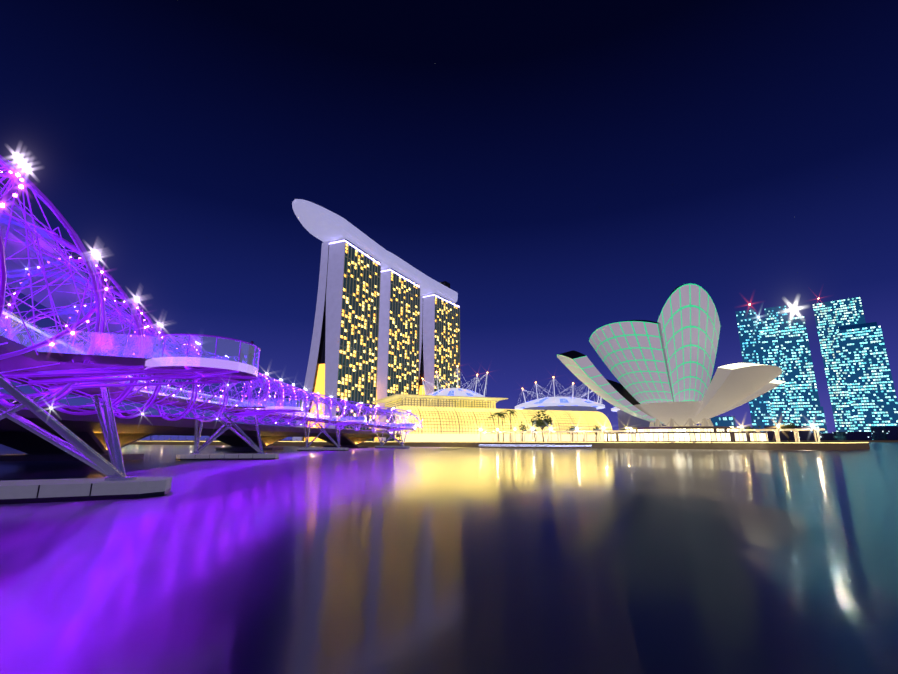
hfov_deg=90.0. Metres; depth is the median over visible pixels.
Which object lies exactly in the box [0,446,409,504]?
helix pier pads
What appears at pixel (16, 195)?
helix leds
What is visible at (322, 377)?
mbs tower
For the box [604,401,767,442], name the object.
museum base
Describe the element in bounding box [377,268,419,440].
mbs tower
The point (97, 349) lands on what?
helix pods
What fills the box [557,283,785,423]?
petals
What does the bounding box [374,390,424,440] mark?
mbs atrium links
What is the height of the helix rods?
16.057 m
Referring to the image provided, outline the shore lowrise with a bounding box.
[764,426,897,439]
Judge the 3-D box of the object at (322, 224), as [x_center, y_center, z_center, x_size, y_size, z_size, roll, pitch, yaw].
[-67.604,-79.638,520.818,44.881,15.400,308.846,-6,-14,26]
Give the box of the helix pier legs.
[0,374,406,480]
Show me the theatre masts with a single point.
(600, 400)
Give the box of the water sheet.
[0,442,897,673]
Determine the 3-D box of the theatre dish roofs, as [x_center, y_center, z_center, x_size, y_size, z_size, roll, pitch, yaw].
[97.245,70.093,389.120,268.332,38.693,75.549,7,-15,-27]
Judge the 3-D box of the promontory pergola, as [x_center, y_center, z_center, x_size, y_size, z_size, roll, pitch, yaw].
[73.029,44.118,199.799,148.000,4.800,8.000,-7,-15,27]
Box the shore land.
[768,440,897,441]
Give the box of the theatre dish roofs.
[428,388,665,429]
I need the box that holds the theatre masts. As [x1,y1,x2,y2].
[423,367,601,403]
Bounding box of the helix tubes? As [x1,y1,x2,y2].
[0,155,422,434]
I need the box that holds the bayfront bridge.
[0,399,399,460]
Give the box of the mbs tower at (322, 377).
[292,238,380,440]
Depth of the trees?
218.47 m
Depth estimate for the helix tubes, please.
35.81 m
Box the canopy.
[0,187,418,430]
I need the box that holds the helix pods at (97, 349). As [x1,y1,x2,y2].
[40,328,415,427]
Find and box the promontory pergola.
[487,429,824,441]
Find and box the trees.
[150,409,795,441]
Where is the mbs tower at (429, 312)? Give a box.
[419,293,459,394]
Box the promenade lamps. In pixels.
[138,425,815,441]
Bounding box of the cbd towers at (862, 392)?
[710,297,897,439]
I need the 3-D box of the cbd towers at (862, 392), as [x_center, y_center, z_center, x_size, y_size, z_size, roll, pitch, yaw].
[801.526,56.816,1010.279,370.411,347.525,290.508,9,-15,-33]
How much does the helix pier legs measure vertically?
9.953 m
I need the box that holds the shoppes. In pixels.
[366,394,611,441]
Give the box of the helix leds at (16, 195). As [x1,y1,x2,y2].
[0,170,422,425]
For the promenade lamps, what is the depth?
199.99 m
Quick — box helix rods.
[0,160,421,431]
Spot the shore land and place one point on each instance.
(846, 440)

